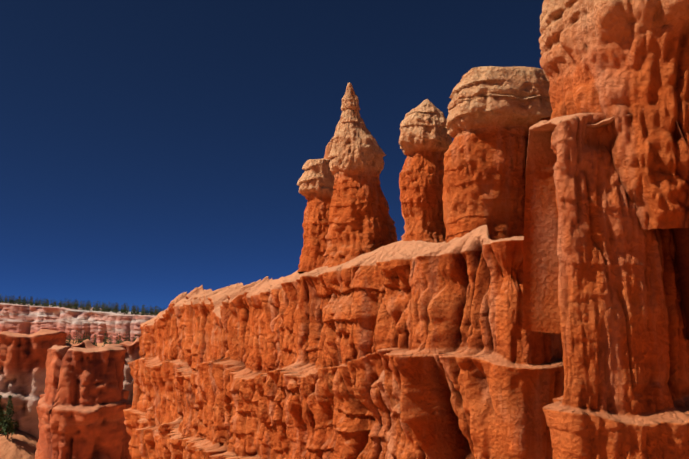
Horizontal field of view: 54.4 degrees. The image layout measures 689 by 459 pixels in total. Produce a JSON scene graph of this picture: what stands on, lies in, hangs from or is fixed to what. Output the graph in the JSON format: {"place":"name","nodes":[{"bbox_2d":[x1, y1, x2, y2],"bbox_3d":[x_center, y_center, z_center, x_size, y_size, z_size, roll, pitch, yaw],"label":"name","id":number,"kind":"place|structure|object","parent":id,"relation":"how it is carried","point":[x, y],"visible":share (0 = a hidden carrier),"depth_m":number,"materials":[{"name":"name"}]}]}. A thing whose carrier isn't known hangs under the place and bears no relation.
{"place":"outdoors","nodes":[
{"label":"outdoors","id":0,"kind":"place"},
{"bbox_2d":[0,339,114,458],"bbox_3d":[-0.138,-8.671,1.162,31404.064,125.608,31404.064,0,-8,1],"label":"terrain","id":1,"kind":"structure","parent":0,"point":[18,445],"depth_m":186.76,"materials":[{"name":"soil"}]},
{"bbox_2d":[0,329,66,439],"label":"cliff","id":2,"kind":"structure","parent":1,"relation":"on","point":[23,359],"depth_m":199.61,"materials":[{"name":"orange stone"}]},
{"bbox_2d":[0,295,164,438],"bbox_3d":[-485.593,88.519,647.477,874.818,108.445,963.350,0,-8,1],"label":"conifer trees","id":3,"kind":"object","parent":1,"relation":"on","point":[7,426],"visible":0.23,"depth_m":913.44,"materials":[{"name":"green plant"}]},
{"bbox_2d":[35,344,131,458],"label":"rock formation","id":4,"kind":"object","parent":1,"relation":"on","point":[83,403],"visible":1,"depth_m":137.33,"materials":[{"name":"orange stone"}]},
{"bbox_2d":[66,338,140,402],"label":"rock formation","id":5,"kind":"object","parent":1,"relation":"on","point":[132,352],"depth_m":235.85,"materials":[{"name":"orange stone"}]},
{"bbox_2d":[123,225,564,458],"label":"cliff wall","id":6,"kind":"structure","parent":1,"relation":"on","point":[412,349],"depth_m":19.19,"materials":[{"name":"orange stone"}]},
{"bbox_2d":[297,158,334,272],"bbox_3d":[-0.699,-0.489,28.162,2.565,4.686,2.388,0,-8,1],"label":"hoodoo","id":7,"kind":"object","parent":6,"relation":"on","point":[315,183],"visible":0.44,"depth_m":27.27,"materials":[{"name":"orange stone"}]},
{"bbox_2d":[324,142,331,159],"bbox_3d":[-0.298,-0.884,28.693,1.823,5.534,1.693,6,-10,-36],"label":"hoodoo","id":8,"kind":"object","parent":7,"relation":"attached to","point":[328,149],"visible":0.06,"depth_m":28.21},
{"bbox_2d":[322,82,397,267],"bbox_3d":[0.816,-1.768,24.292,3.594,6.760,2.980,0,-8,1],"label":"hoodoo","id":9,"kind":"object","parent":6,"relation":"on","point":[360,220],"depth_m":23.22,"materials":[{"name":"orange stone"}]},
{"bbox_2d":[398,99,451,242],"bbox_3d":[2.474,-1.514,20.303,1.853,4.752,2.086,0,-8,1],"label":"hoodoo","id":10,"kind":"object","parent":6,"relation":"on","point":[425,140],"visible":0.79,"depth_m":19.66,"materials":[{"name":"orange stone"}]},
{"bbox_2d":[442,66,552,242],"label":"hoodoo","id":11,"kind":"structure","parent":6,"relation":"attached to","point":[495,114],"depth_m":16.80,"materials":[{"name":"orange stone"}]},
{"bbox_2d":[0,302,156,342],"bbox_3d":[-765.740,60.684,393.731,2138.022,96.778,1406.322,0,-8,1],"label":"cliff","id":12,"kind":"structure","parent":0,"point":[22,319],"depth_m":930.10,"materials":[{"name":"pink stone"}]},
{"bbox_2d":[0,0,543,312],"label":"sky","id":13,"kind":"structure","parent":0,"point":[153,152],"materials":[{"name":"blue"}]},
{"bbox_2d":[523,117,550,218],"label":"cap block","id":14,"kind":"structure","parent":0,"point":[547,119],"depth_m":16.97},
{"bbox_2d":[522,109,688,458],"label":"cliff buttress","id":15,"kind":"structure","parent":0,"point":[605,286],"depth_m":9.81,"materials":[{"name":"orange stone"}]},
{"bbox_2d":[539,0,688,229],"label":"rock pillar","id":16,"kind":"structure","parent":15,"relation":"on","point":[619,60],"depth_m":9.76,"materials":[{"name":"orange stone"}]}
]}

